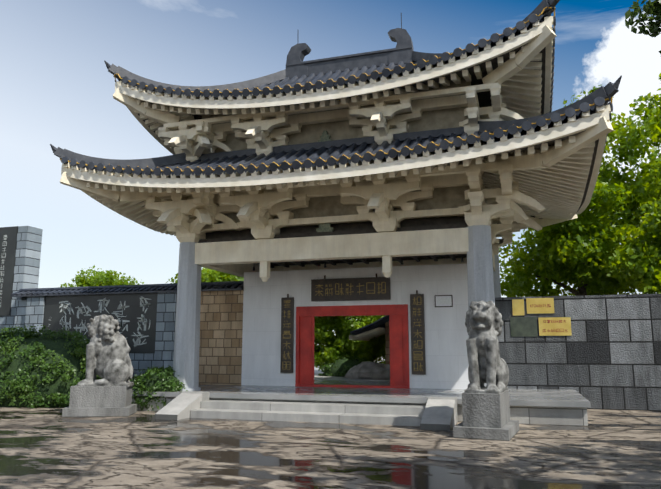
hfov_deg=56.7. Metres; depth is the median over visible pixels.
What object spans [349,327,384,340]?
garden pavilion eave
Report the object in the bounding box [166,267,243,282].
tree foliage
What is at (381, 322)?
garden pavilion roof
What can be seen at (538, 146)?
roof sheathing
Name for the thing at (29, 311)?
grey wall piers
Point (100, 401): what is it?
lion pedestal
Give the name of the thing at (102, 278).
tree
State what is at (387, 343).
garden pavilion wall
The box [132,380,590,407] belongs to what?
platform slab
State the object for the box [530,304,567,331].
plaque lettering
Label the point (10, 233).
pier panel
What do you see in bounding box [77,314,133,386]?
seated lion
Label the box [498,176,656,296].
foliage
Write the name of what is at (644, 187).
foliage tree
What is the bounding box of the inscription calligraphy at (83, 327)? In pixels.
[49,296,150,345]
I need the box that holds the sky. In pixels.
[0,0,660,344]
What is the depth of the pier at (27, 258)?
19.84 m
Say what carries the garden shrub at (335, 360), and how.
on the court paving
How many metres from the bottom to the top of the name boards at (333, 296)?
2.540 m
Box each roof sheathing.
[81,130,598,223]
[138,43,545,149]
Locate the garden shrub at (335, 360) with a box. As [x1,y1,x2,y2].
[318,353,373,376]
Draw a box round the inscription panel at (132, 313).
[43,293,157,352]
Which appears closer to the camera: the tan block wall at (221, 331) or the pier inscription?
the tan block wall at (221, 331)
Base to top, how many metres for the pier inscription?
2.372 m
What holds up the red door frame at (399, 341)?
on the platform plinth
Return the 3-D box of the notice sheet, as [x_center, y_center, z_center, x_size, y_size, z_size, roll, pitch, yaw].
[2.805,1.403,15.180,0.390,0.250,0.006,-3,-10,17]
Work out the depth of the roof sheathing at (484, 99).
13.48 m
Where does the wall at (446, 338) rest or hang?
on the platform plinth
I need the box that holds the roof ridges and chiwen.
[50,0,621,167]
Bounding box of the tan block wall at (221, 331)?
[199,290,243,384]
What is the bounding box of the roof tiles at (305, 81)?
[115,10,555,111]
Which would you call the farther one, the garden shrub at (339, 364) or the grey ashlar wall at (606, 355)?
the garden shrub at (339, 364)
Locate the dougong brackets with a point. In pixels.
(194, 219)
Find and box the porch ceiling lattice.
[198,217,468,267]
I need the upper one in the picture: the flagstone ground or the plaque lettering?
the plaque lettering
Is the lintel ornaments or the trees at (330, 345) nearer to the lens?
the lintel ornaments
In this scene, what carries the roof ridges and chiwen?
on the gatehouse beams and plates
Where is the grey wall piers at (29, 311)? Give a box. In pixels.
[14,292,176,387]
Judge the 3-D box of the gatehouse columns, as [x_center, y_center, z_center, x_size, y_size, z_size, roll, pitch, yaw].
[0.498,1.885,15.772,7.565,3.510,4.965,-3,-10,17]
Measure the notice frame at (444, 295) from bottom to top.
0.300 m
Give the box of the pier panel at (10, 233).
[0,226,17,315]
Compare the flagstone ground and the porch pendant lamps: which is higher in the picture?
the porch pendant lamps
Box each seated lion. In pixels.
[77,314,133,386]
[464,300,508,393]
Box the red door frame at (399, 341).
[295,304,409,387]
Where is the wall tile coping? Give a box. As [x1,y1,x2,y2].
[10,281,243,297]
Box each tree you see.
[60,265,143,286]
[521,72,660,287]
[534,233,587,295]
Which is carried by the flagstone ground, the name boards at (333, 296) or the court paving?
the court paving
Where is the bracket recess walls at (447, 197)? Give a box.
[202,78,470,231]
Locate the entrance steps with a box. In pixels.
[155,391,457,430]
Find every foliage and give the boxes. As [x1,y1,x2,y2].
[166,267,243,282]
[315,315,383,332]
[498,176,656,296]
[608,197,660,293]
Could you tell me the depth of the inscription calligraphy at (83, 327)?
18.12 m
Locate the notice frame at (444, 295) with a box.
[435,295,452,306]
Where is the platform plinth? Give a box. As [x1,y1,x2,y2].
[131,396,587,425]
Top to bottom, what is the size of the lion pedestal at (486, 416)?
0.690 m
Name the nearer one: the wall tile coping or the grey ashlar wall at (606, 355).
the grey ashlar wall at (606, 355)
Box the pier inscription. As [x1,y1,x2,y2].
[0,235,6,305]
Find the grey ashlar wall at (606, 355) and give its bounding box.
[495,294,660,410]
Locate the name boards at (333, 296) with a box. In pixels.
[280,273,425,374]
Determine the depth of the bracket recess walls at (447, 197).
14.33 m
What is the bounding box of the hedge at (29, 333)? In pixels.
[0,325,102,407]
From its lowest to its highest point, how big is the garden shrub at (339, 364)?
1.146 m
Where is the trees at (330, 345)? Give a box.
[314,315,385,368]
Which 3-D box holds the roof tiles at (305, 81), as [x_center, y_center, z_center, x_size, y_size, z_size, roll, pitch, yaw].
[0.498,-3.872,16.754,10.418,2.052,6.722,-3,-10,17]
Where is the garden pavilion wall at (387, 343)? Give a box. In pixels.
[385,321,389,363]
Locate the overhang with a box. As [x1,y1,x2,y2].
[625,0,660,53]
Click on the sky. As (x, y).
(57, 88)
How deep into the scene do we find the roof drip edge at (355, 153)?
12.14 m
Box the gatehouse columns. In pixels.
[173,225,500,390]
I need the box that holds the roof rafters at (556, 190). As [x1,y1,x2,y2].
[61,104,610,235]
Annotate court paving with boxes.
[314,366,389,380]
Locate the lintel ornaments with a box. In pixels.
[316,130,333,235]
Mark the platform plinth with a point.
(566, 416)
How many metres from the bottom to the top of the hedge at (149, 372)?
1.112 m
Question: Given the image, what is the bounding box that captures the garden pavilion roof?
[349,315,388,334]
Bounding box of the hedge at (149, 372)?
[130,365,187,410]
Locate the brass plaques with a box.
[512,298,571,335]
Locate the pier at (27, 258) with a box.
[0,226,42,331]
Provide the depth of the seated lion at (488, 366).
10.21 m
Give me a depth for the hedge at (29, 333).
15.03 m
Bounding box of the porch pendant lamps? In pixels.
[253,256,463,270]
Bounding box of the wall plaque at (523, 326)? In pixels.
[510,317,537,336]
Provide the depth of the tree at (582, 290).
19.90 m
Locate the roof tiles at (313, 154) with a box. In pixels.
[61,97,612,175]
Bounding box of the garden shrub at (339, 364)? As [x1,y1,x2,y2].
[323,358,363,376]
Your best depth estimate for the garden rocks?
20.36 m
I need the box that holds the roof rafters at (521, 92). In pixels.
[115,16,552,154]
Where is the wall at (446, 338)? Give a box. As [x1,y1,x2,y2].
[241,263,469,388]
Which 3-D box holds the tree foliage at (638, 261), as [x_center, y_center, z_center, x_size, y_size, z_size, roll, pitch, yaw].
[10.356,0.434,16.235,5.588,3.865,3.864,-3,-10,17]
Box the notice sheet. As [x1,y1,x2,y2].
[436,296,451,305]
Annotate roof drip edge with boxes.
[60,97,612,171]
[114,7,554,92]
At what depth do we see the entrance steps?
12.12 m
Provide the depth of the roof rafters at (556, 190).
12.85 m
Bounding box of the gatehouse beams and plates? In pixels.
[60,25,612,281]
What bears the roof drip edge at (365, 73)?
attached to the roof tiles at (305, 81)
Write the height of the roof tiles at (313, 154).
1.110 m
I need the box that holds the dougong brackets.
[145,84,544,254]
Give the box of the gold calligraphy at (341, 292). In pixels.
[282,282,422,370]
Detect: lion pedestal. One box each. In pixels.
[62,385,136,416]
[453,390,518,440]
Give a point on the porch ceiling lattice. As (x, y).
(405, 225)
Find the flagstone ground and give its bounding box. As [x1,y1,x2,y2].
[0,357,660,488]
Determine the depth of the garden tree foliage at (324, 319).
23.96 m
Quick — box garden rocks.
[344,361,389,379]
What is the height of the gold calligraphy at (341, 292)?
2.237 m

